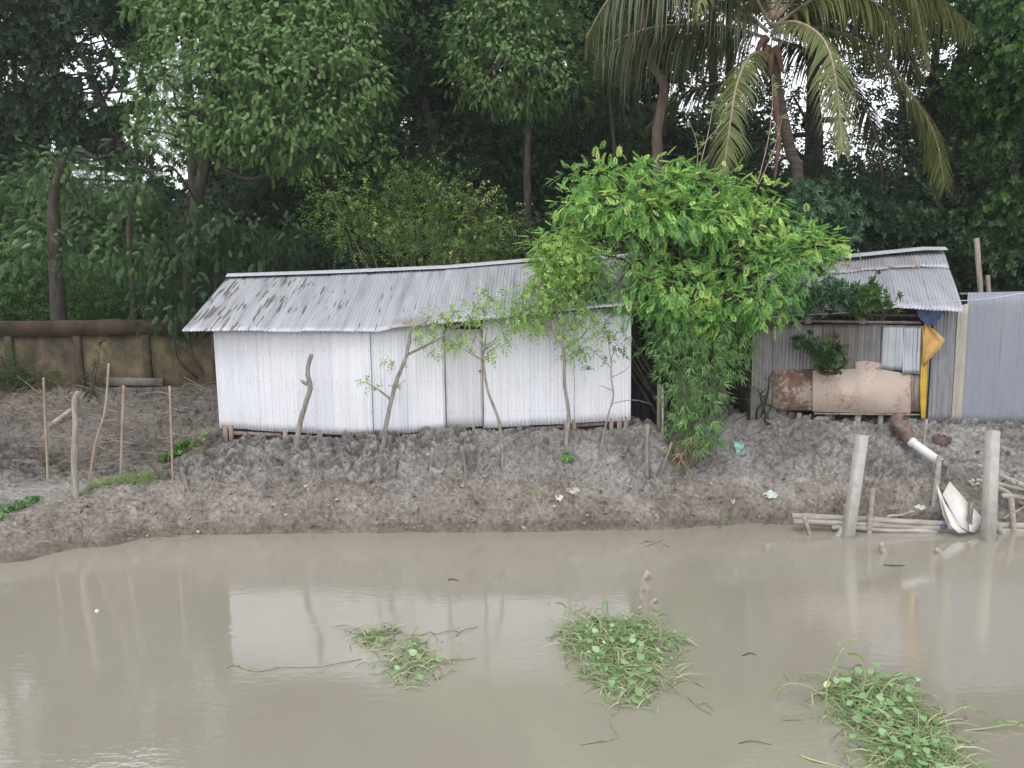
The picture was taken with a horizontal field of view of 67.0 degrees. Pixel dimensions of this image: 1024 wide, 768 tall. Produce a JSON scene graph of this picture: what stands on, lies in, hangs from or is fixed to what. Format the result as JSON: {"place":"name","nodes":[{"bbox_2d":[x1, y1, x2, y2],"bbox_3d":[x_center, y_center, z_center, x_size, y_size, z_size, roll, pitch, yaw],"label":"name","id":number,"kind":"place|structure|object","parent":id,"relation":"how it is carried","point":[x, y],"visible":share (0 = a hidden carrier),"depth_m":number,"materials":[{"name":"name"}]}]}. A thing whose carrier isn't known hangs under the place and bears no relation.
{"place":"outdoors","nodes":[
{"label":"outdoors","id":0,"kind":"place"},
{"bbox_2d":[3,0,981,241],"label":"sky","id":1,"kind":"structure","parent":0,"point":[760,31],"materials":[{"name":"white"}]},
{"bbox_2d":[0,523,1023,767],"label":"pond water","id":2,"kind":"structure","parent":0,"point":[130,673],"depth_m":9.84,"materials":[{"name":"liquid"}]},
{"bbox_2d":[222,659,359,671],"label":"floating twig","id":3,"kind":"object","parent":2,"relation":"on","point":[283,666],"visible":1,"depth_m":9.32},
{"bbox_2d":[331,620,475,690],"bbox_3d":[-1.434,3.344,9.589,2.007,0.127,2.033,-1,7,0],"label":"floating weed clump","id":4,"kind":"object","parent":2,"relation":"on","point":[398,668],"visible":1,"depth_m":9.55,"materials":[{"name":"plant"}]},
{"bbox_2d":[553,602,668,645],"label":"reed stem","id":5,"kind":"object","parent":2,"relation":"on","point":[654,611],"visible":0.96,"depth_m":9.74,"materials":[{"name":"green plant"}]},
{"bbox_2d":[531,600,703,718],"bbox_3d":[1.321,3.255,9.650,2.222,0.225,3.174,-1,7,0],"label":"floating weed clump","id":6,"kind":"object","parent":2,"relation":"on","point":[614,643],"visible":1,"depth_m":9.52,"materials":[{"name":"plant"}]},
{"bbox_2d":[770,642,916,713],"bbox_3d":[3.631,3.067,8.351,1.662,0.802,0.621,-1,7,0],"label":"reed stem","id":7,"kind":"object","parent":2,"relation":"on","point":[857,655],"visible":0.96,"depth_m":8.44,"materials":[{"name":"green plant"}]},
{"bbox_2d":[831,525,938,532],"bbox_3d":[6.817,2.662,14.139,1.894,0.164,0.088,0,7,3],"label":"log","id":8,"kind":"object","parent":2,"relation":"on","point":[885,530],"visible":0.84,"depth_m":14.10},
{"bbox_2d":[778,662,1000,767],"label":"floating weed clump","id":9,"kind":"object","parent":2,"relation":"on","point":[893,729],"visible":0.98,"depth_m":7.87,"materials":[{"name":"plant"}]},
{"bbox_2d":[928,700,1023,751],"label":"reed stem","id":10,"kind":"object","parent":2,"relation":"on","point":[969,706],"visible":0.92,"depth_m":7.83,"materials":[{"name":"green plant"}]},
{"bbox_2d":[0,323,1023,562],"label":"ground","id":11,"kind":"structure","parent":0,"point":[805,446],"depth_m":15.05,"materials":[{"name":"soil"}]},
{"bbox_2d":[0,147,34,320],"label":"background tree","id":12,"kind":"object","parent":11,"relation":"on","point":[5,228],"visible":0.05,"depth_m":30.77,"materials":[{"name":"green plant"}]},
{"bbox_2d":[0,493,43,517],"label":"leafy weed","id":13,"kind":"object","parent":11,"relation":"on","point":[5,508],"visible":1,"depth_m":14.17,"materials":[{"name":"plant"}]},
{"bbox_2d":[0,0,52,249],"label":"shade tree","id":14,"kind":"object","parent":11,"relation":"on","point":[9,50],"visible":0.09,"depth_m":30.32,"materials":[{"name":"green plant"}]},
{"bbox_2d":[42,377,48,480],"bbox_3d":[-9.173,1.062,15.217,0.150,2.393,0.063,-1,7,0],"label":"bamboo pole","id":15,"kind":"object","parent":11,"relation":"on","point":[46,433],"visible":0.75,"depth_m":15.19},
{"bbox_2d":[0,185,108,320],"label":"background tree","id":16,"kind":"object","parent":11,"relation":"on","point":[24,280],"visible":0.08,"depth_m":30.70,"materials":[{"name":"green plant"}]},
{"bbox_2d":[0,126,115,320],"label":"shade tree","id":17,"kind":"object","parent":11,"relation":"on","point":[55,254],"visible":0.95,"depth_m":20.92,"materials":[{"name":"green plant"}]},
{"bbox_2d":[71,391,79,499],"bbox_3d":[-8.114,1.305,14.419,0.315,2.382,0.134,-1,7,0],"label":"stripped tree pole","id":18,"kind":"object","parent":11,"relation":"on","point":[74,460],"visible":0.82,"depth_m":14.37,"materials":[{"name":"grey plant"}]},
{"bbox_2d":[0,0,176,319],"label":"spreading tree","id":19,"kind":"object","parent":11,"relation":"on","point":[56,104],"visible":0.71,"depth_m":30.41,"materials":[{"name":"green plant"}]},
{"bbox_2d":[0,211,181,320],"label":"backdrop shrub","id":20,"kind":"object","parent":11,"relation":"on","point":[81,305],"visible":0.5,"depth_m":23.25,"materials":[{"name":"green plant"}]},
{"bbox_2d":[0,105,182,318],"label":"drooping leaf tree","id":21,"kind":"object","parent":11,"relation":"on","point":[69,219],"visible":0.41,"depth_m":28.05,"materials":[{"name":"green plant"}]},
{"bbox_2d":[88,363,109,481],"bbox_3d":[-8.091,0.936,15.079,0.696,2.680,0.062,-1,7,0],"label":"bamboo pole","id":22,"kind":"object","parent":11,"relation":"on","point":[99,429],"visible":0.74,"depth_m":15.05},
{"bbox_2d":[0,319,216,388],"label":"boundary wall","id":23,"kind":"structure","parent":11,"relation":"on","point":[62,346],"depth_m":19.24,"materials":[{"name":"concrete"}]},
{"bbox_2d":[0,329,70,393],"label":"wall creeper","id":24,"kind":"object","parent":23,"relation":"attached to","point":[3,379],"depth_m":18.84,"materials":[{"name":"green plant"}]},
{"bbox_2d":[65,334,110,402],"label":"wall creeper","id":25,"kind":"object","parent":23,"relation":"attached to","point":[91,390],"depth_m":18.71,"materials":[{"name":"green plant"}]},
{"bbox_2d":[9,376,216,456],"bbox_3d":[-9.189,0.642,17.312,5.390,1.442,3.185,-1,7,0],"label":"brushwood","id":26,"kind":"object","parent":11,"relation":"on","point":[106,437],"visible":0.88,"depth_m":17.19,"materials":[{"name":"wood"}]},
{"bbox_2d":[119,385,124,477],"bbox_3d":[-7.662,1.146,15.165,0.295,2.261,0.075,-1,7,0],"label":"bamboo pole","id":27,"kind":"object","parent":11,"relation":"on","point":[121,439],"visible":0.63,"depth_m":15.12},
{"bbox_2d":[82,467,162,493],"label":"leafy weed","id":28,"kind":"object","parent":11,"relation":"on","point":[124,478],"visible":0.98,"depth_m":15.04,"materials":[{"name":"green plant"}]},
{"bbox_2d":[80,156,171,319],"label":"shade tree","id":29,"kind":"object","parent":11,"relation":"on","point":[130,209],"visible":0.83,"depth_m":21.01,"materials":[{"name":"green plant"}]},
{"bbox_2d":[63,168,222,319],"bbox_3d":[-14.938,-5.210,32.431,7.097,7.903,7.458,-7,10,-44],"label":"background tree","id":30,"kind":"object","parent":11,"relation":"on","point":[171,196],"visible":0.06,"depth_m":31.10,"materials":[{"name":"green plant"}]},
{"bbox_2d":[169,386,173,479],"bbox_3d":[-6.631,1.145,15.047,0.117,2.232,0.057,-1,7,0],"label":"bamboo pole","id":31,"kind":"object","parent":11,"relation":"on","point":[172,468],"visible":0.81,"depth_m":15.01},
{"bbox_2d":[48,0,296,308],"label":"background tree","id":32,"kind":"object","parent":11,"relation":"on","point":[113,21],"visible":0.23,"depth_m":22.37,"materials":[{"name":"green plant"}]},
{"bbox_2d":[157,436,200,462],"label":"leafy weed","id":33,"kind":"object","parent":11,"relation":"on","point":[179,450],"visible":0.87,"depth_m":15.98,"materials":[{"name":"green plant"}]},
{"bbox_2d":[109,184,321,378],"bbox_3d":[-7.392,-2.431,19.290,5.013,5.123,2.898,-1,7,0],"label":"hanging shrub","id":34,"kind":"object","parent":11,"relation":"on","point":[215,269],"visible":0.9,"depth_m":19.06,"materials":[{"name":"green plant"}]},
{"bbox_2d":[152,14,321,318],"bbox_3d":[-9.832,-9.973,30.057,7.711,17.632,7.064,2,8,22],"label":"background tree","id":35,"kind":"object","parent":11,"relation":"on","point":[225,162],"visible":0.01,"depth_m":28.76,"materials":[{"name":"green plant"}]},
{"bbox_2d":[145,85,335,286],"bbox_3d":[-8.026,-4.833,23.962,5.808,9.089,5.347,-1,7,0],"label":"shade tree","id":36,"kind":"object","parent":11,"relation":"on","point":[253,203],"visible":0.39,"depth_m":23.14,"materials":[{"name":"green plant"}]},
{"bbox_2d":[96,0,410,318],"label":"drooping leaf tree","id":37,"kind":"object","parent":11,"relation":"on","point":[236,23],"visible":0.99,"depth_m":19.23,"materials":[{"name":"green plant"}]},
{"bbox_2d":[294,353,312,448],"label":"dead stem","id":38,"kind":"object","parent":11,"relation":"on","point":[309,383],"visible":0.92,"depth_m":15.21,"materials":[{"name":"wood"}]},
{"bbox_2d":[226,0,413,269],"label":"background tree","id":39,"kind":"object","parent":11,"relation":"on","point":[333,267],"visible":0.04,"depth_m":24.26,"materials":[{"name":"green plant"}]},
{"bbox_2d":[0,380,682,547],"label":"straw litter","id":40,"kind":"object","parent":11,"relation":"on","point":[32,528],"visible":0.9,"depth_m":14.72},
{"bbox_2d":[248,0,446,270],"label":"background tree","id":41,"kind":"object","parent":11,"relation":"on","point":[353,174],"visible":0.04,"depth_m":27.88,"materials":[{"name":"green plant"}]},
{"bbox_2d":[237,38,458,267],"bbox_3d":[-4.877,-5.572,24.471,6.723,10.287,5.450,-1,7,0],"label":"shade tree","id":42,"kind":"object","parent":11,"relation":"on","point":[328,184],"visible":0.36,"depth_m":23.60,"materials":[{"name":"green plant"}]},
{"bbox_2d":[182,252,640,442],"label":"corrugated shed","id":43,"kind":"structure","parent":11,"relation":"on","point":[272,331],"depth_m":15.59,"materials":[{"name":"metal"}]},
{"bbox_2d":[445,329,482,427],"bbox_3d":[-0.961,-0.097,15.472,0.737,2.013,0.055,-1,7,0],"label":"door","id":44,"kind":"structure","parent":43,"relation":"in","point":[463,375],"depth_m":15.49,"materials":[{"name":"metal"}]},
{"bbox_2d":[279,133,549,269],"bbox_3d":[-2.351,-2.889,19.036,6.630,6.649,2.729,-1,7,0],"label":"flowering bush","id":45,"kind":"object","parent":11,"relation":"on","point":[456,241],"visible":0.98,"depth_m":18.87,"materials":[{"name":"green plant"}]},
{"bbox_2d":[355,302,486,447],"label":"sapling","id":46,"kind":"object","parent":11,"relation":"on","point":[395,387],"visible":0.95,"depth_m":15.01,"materials":[{"name":"green plant"}]},
{"bbox_2d":[195,470,646,526],"bbox_3d":[-1.701,2.112,14.758,8.519,1.037,0.777,-1,7,0],"label":"brushwood","id":47,"kind":"object","parent":11,"relation":"on","point":[438,501],"visible":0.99,"depth_m":14.63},
{"bbox_2d":[338,0,507,264],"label":"shade tree","id":48,"kind":"object","parent":11,"relation":"on","point":[419,83],"visible":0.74,"depth_m":22.46,"materials":[{"name":"green plant"}]},
{"bbox_2d":[344,3,522,266],"bbox_3d":[-2.363,-10.124,29.853,7.905,17.868,6.875,-1,7,0],"label":"background tree","id":49,"kind":"object","parent":11,"relation":"on","point":[441,108],"visible":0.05,"depth_m":28.37,"materials":[{"name":"green plant"}]},
{"bbox_2d":[239,190,670,275],"bbox_3d":[-1.252,-2.758,21.249,12.296,5.357,3.822,-1,7,0],"label":"backdrop shrub","id":50,"kind":"object","parent":11,"relation":"on","point":[319,255],"visible":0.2,"depth_m":20.89,"materials":[{"name":"green plant"}]},
{"bbox_2d":[397,0,570,260],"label":"shade tree","id":51,"kind":"object","parent":11,"relation":"on","point":[504,144],"visible":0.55,"depth_m":23.46,"materials":[{"name":"green plant"}]},
{"bbox_2d":[413,0,554,261],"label":"background tree","id":52,"kind":"object","parent":11,"relation":"on","point":[486,174],"visible":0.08,"depth_m":24.24,"materials":[{"name":"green plant"}]},
{"bbox_2d":[440,285,529,470],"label":"sapling","id":53,"kind":"object","parent":11,"relation":"on","point":[484,313],"visible":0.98,"depth_m":14.75,"materials":[{"name":"green plant"}]},
{"bbox_2d":[415,0,607,254],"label":"round headed tree","id":54,"kind":"object","parent":11,"relation":"on","point":[506,15],"visible":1,"depth_m":20.34,"materials":[{"name":"green plant"}]},
{"bbox_2d":[6,436,1023,536],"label":"leaf litter","id":55,"kind":"object","parent":11,"relation":"on","point":[482,507],"visible":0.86,"depth_m":14.69,"materials":[{"name":"plant"}]},
{"bbox_2d":[441,0,631,262],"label":"background tree","id":56,"kind":"object","parent":11,"relation":"on","point":[515,122],"visible":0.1,"depth_m":27.75,"materials":[{"name":"green plant"}]},
{"bbox_2d":[499,251,617,449],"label":"sapling","id":57,"kind":"object","parent":11,"relation":"on","point":[542,304],"visible":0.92,"depth_m":14.85,"materials":[{"name":"green plant"}]},
{"bbox_2d":[496,0,663,245],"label":"shade tree","id":58,"kind":"object","parent":11,"relation":"on","point":[578,119],"visible":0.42,"depth_m":23.31,"materials":[{"name":"green plant"}]},
{"bbox_2d":[538,0,643,254],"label":"tree","id":59,"kind":"object","parent":11,"relation":"on","point":[581,23],"visible":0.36,"depth_m":21.42,"materials":[{"name":"green plant"}]},
{"bbox_2d":[534,0,653,253],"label":"background tree","id":60,"kind":"object","parent":11,"relation":"on","point":[623,105],"visible":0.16,"depth_m":24.06,"materials":[{"name":"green plant"}]},
{"bbox_2d":[513,220,682,423],"bbox_3d":[1.854,-1.080,15.335,3.718,4.305,1.451,-1,7,-6],"label":"pale leaved shrub","id":61,"kind":"object","parent":11,"relation":"on","point":[580,267],"visible":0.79,"depth_m":14.99,"materials":[{"name":"green plant"}]},
{"bbox_2d":[581,308,652,462],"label":"sapling","id":62,"kind":"object","parent":11,"relation":"on","point":[605,358],"visible":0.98,"depth_m":14.88,"materials":[{"name":"green plant"}]},
{"bbox_2d":[563,0,718,284],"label":"background tree","id":63,"kind":"object","parent":11,"relation":"on","point":[654,98],"visible":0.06,"depth_m":29.80,"materials":[{"name":"green plant"}]},
{"bbox_2d":[645,424,649,480],"bbox_3d":[2.609,1.488,14.893,0.095,1.441,0.096,-1,7,0],"label":"wooden stake","id":64,"kind":"object","parent":11,"relation":"on","point":[647,448],"visible":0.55,"depth_m":14.85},
{"bbox_2d":[631,301,678,424],"bbox_3d":[2.979,-0.343,16.151,1.047,2.786,0.095,-1,7,0],"label":"tarpaulin","id":65,"kind":"object","parent":11,"relation":"on","point":[640,410],"visible":0.32,"depth_m":16.17,"materials":[{"name":"black plastic"}]},
{"bbox_2d":[639,0,671,296],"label":"slim curved tree","id":66,"kind":"object","parent":11,"relation":"on","point":[659,118],"visible":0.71,"depth_m":18.85,"materials":[{"name":"brown plant"}]},
{"bbox_2d":[657,384,660,431],"bbox_3d":[2.941,0.587,15.491,0.073,1.183,0.040,-1,7,0],"label":"plank","id":67,"kind":"object","parent":11,"relation":"on","point":[658,411],"visible":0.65,"depth_m":15.46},
{"bbox_2d":[578,0,748,300],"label":"shade tree","id":68,"kind":"object","parent":11,"relation":"on","point":[685,153],"visible":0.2,"depth_m":25.13,"materials":[{"name":"green plant"}]},
{"bbox_2d":[664,388,669,440],"bbox_3d":[3.095,0.742,15.531,0.200,1.350,0.040,-1,7,0],"label":"plank","id":69,"kind":"object","parent":11,"relation":"on","point":[665,415],"visible":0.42,"depth_m":15.50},
{"bbox_2d":[559,74,788,480],"bbox_3d":[3.248,-2.071,15.083,4.861,8.149,2.318,-1,7,0],"label":"bamboo clump","id":70,"kind":"object","parent":11,"relation":"on","point":[689,444],"visible":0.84,"depth_m":14.99,"materials":[{"name":"green plant"}]},
{"bbox_2d":[532,140,860,417],"bbox_3d":[3.683,-1.815,15.416,6.643,6.007,2.582,-1,7,0],"label":"bright green tree","id":71,"kind":"object","parent":11,"relation":"on","point":[703,232],"visible":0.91,"depth_m":15.10,"materials":[{"name":"green plant"}]},
{"bbox_2d":[698,3,717,351],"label":"background tree","id":72,"kind":"object","parent":11,"relation":"on","point":[709,144],"visible":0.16,"depth_m":24.60,"materials":[{"name":"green plant"}]},
{"bbox_2d":[629,97,791,329],"bbox_3d":[8.176,-6.432,30.579,8.063,10.272,6.921,4,9,35],"label":"background tree","id":73,"kind":"object","parent":11,"relation":"on","point":[752,130],"visible":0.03,"depth_m":29.07,"materials":[{"name":"green plant"}]},
{"bbox_2d":[664,0,829,285],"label":"shade tree","id":74,"kind":"object","parent":11,"relation":"on","point":[745,167],"visible":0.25,"depth_m":24.81,"materials":[{"name":"green plant"}]},
{"bbox_2d":[742,372,784,424],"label":"weed","id":75,"kind":"object","parent":11,"relation":"on","point":[763,403],"visible":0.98,"depth_m":15.51,"materials":[{"name":"green plant"}]},
{"bbox_2d":[582,0,982,256],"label":"coconut palm","id":76,"kind":"object","parent":11,"relation":"on","point":[808,31],"visible":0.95,"depth_m":17.63,"materials":[{"name":"green plant"}]},
{"bbox_2d":[748,148,878,284],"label":"background tree","id":77,"kind":"object","parent":11,"relation":"on","point":[835,167],"depth_m":31.08,"materials":[{"name":"green plant"}]},
{"bbox_2d":[773,172,867,257],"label":"grey green shrub","id":78,"kind":"object","parent":11,"relation":"on","point":[822,206],"visible":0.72,"depth_m":17.32,"materials":[{"name":"green plant"}]},
{"bbox_2d":[726,247,963,424],"bbox_3d":[7.079,-1.118,17.475,5.282,3.873,4.275,-1,7,0],"label":"patched hut","id":79,"kind":"object","parent":11,"relation":"on","point":[864,383],"visible":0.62,"depth_m":15.85,"materials":[{"name":"metal"}]},
{"bbox_2d":[790,328,851,375],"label":"shrub","id":80,"kind":"object","parent":79,"relation":"attached to","point":[830,355],"depth_m":15.37,"materials":[{"name":"green plant"}]},
{"bbox_2d":[796,273,863,320],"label":"mango shrub","id":81,"kind":"object","parent":79,"relation":"on","point":[840,295],"visible":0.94,"depth_m":14.86,"materials":[{"name":"green plant"}]},
{"bbox_2d":[843,270,904,321],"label":"mango shrub","id":82,"kind":"object","parent":79,"relation":"on","point":[871,297],"visible":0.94,"depth_m":14.73,"materials":[{"name":"green plant"}]},
{"bbox_2d":[750,293,1023,319],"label":"overhead cable","id":83,"kind":"object","parent":79,"relation":"attached to","point":[911,304],"visible":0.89,"depth_m":15.13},
{"bbox_2d":[916,309,942,325],"bbox_3d":[8.408,-1.342,15.575,0.567,0.343,0.059,-1,7,0],"label":"tarpaulin","id":84,"kind":"object","parent":79,"relation":"hanging from","point":[928,317],"visible":0.95,"depth_m":15.58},
{"bbox_2d":[920,324,944,418],"bbox_3d":[8.539,-0.253,15.725,0.467,1.977,0.120,-1,7,0],"label":"yellow tarpaulin","id":85,"kind":"object","parent":79,"relation":"hanging from","point":[933,340],"visible":1,"depth_m":15.68,"materials":[{"name":"plastic"}]},
{"bbox_2d":[672,169,1023,313],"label":"backdrop shrub","id":86,"kind":"object","parent":11,"relation":"on","point":[879,230],"visible":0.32,"depth_m":19.86,"materials":[{"name":"green plant"}]},
{"bbox_2d":[841,434,868,538],"bbox_3d":[6.108,2.073,13.842,0.536,2.344,0.216,-4,8,-26],"label":"concrete post","id":87,"kind":"object","parent":11,"relation":"on","point":[850,518],"visible":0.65,"depth_m":13.77,"materials":[{"name":"concrete"}]},
{"bbox_2d":[748,0,962,253],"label":"shade tree","id":88,"kind":"object","parent":11,"relation":"on","point":[814,159],"visible":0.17,"depth_m":21.45,"materials":[{"name":"green plant"}]},
{"bbox_2d":[866,488,875,532],"bbox_3d":[6.532,2.516,14.121,0.161,1.254,0.118,-1,7,0],"label":"wooden stake","id":89,"kind":"object","parent":11,"relation":"on","point":[870,510],"visible":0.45,"depth_m":14.06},
{"bbox_2d":[825,150,921,323],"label":"background tree","id":90,"kind":"object","parent":11,"relation":"on","point":[886,197],"visible":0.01,"depth_m":30.55,"materials":[{"name":"green plant"}]},
{"bbox_2d":[791,513,1023,528],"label":"log","id":91,"kind":"object","parent":11,"relation":"on","point":[887,520],"visible":0.7,"depth_m":14.19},
{"bbox_2d":[793,519,1023,531],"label":"log","id":92,"kind":"object","parent":11,"relation":"on","point":[837,522],"visible":0.67,"depth_m":14.15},
{"bbox_2d":[888,413,943,463],"bbox_3d":[7.884,1.077,15.220,0.399,0.885,1.257,-3,7,-18],"label":"drain pipe","id":93,"kind":"object","parent":11,"relation":"on","point":[902,429],"visible":0.98,"depth_m":15.21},
{"bbox_2d":[829,0,1015,309],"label":"shade tree","id":94,"kind":"object","parent":11,"relation":"on","point":[905,132],"visible":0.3,"depth_m":21.77,"materials":[{"name":"green plant"}]},
{"bbox_2d":[931,456,941,507],"bbox_3d":[8.048,2.017,14.703,0.186,1.313,0.130,-1,7,0],"label":"wooden stake","id":95,"kind":"object","parent":11,"relation":"on","point":[936,481],"visible":0.63,"depth_m":14.65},
{"bbox_2d":[863,86,1020,304],"bbox_3d":[17.709,-6.918,31.623,7.732,10.889,7.367,-1,7,0],"label":"background tree","id":96,"kind":"object","parent":11,"relation":"on","point":[948,139],"visible":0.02,"depth_m":30.19,"materials":[{"name":"green plant"}]},
{"bbox_2d":[932,434,951,444],"bbox_3d":[8.628,1.106,15.534,0.348,0.223,0.192,-1,7,0],"label":"clay lump","id":97,"kind":"object","parent":11,"relation":"on","point":[940,439],"visible":1,"depth_m":15.51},
{"bbox_2d":[951,0,967,249],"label":"background tree","id":98,"kind":"object","parent":11,"relation":"on","point":[958,179],"visible":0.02,"depth_m":23.29,"materials":[{"name":"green plant"}]},
{"bbox_2d":[908,0,1023,286],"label":"shade tree","id":99,"kind":"object","parent":11,"relation":"on","point":[1002,69],"visible":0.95,"depth_m":20.02,"materials":[{"name":"green plant"}]},
{"bbox_2d":[966,502,973,533],"bbox_3d":[8.298,2.629,14.037,0.115,0.985,0.093,-1,7,0],"label":"wooden stake","id":100,"kind":"object","parent":11,"relation":"on","point":[970,512],"visible":0.42,"depth_m":13.98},
{"bbox_2d":[936,481,980,532],"bbox_3d":[8.166,2.270,14.231,0.843,0.717,0.829,-4,8,-24],"label":"bent sheet","id":101,"kind":"object","parent":100,"relation":"attached to","point":[957,503],"visible":0.97,"depth_m":14.20,"materials":[{"name":"plastic"}]},
{"bbox_2d":[926,291,1023,424],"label":"sheet fence","id":102,"kind":"object","parent":11,"relation":"on","point":[976,365],"visible":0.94,"depth_m":15.95,"materials":[{"name":"metal"}]},
{"bbox_2d":[974,238,982,291],"bbox_3d":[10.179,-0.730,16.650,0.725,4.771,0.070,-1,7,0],"label":"fence stake","id":103,"kind":"object","parent":11,"relation":"on","point":[978,265],"visible":0.35,"depth_m":16.40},
{"bbox_2d":[937,49,1023,288],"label":"background tree","id":104,"kind":"object","parent":11,"relation":"on","point":[1003,173],"visible":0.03,"depth_m":28.29,"materials":[{"name":"green plant"}]},
{"bbox_2d":[980,430,999,541],"bbox_3d":[8.408,2.027,13.607,0.233,2.430,0.344,-1,7,0],"label":"concrete post","id":105,"kind":"object","parent":11,"relation":"on","point":[988,529],"visible":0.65,"depth_m":13.54,"materials":[{"name":"concrete"}]},
{"bbox_2d":[999,473,1023,492],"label":"log","id":106,"kind":"object","parent":11,"relation":"on","point":[1007,479],"visible":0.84,"depth_m":14.57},
{"bbox_2d":[975,478,1023,490],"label":"log","id":107,"kind":"object","parent":106,"relation":"on","point":[1003,485],"visible":0.66,"depth_m":14.55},
{"bbox_2d":[1008,497,1016,531],"bbox_3d":[9.145,2.619,14.088,0.268,1.131,0.118,-1,7,0],"label":"wooden stake","id":108,"kind":"object","parent":11,"relation":"on","point":[1012,514],"visible":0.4,"depth_m":14.03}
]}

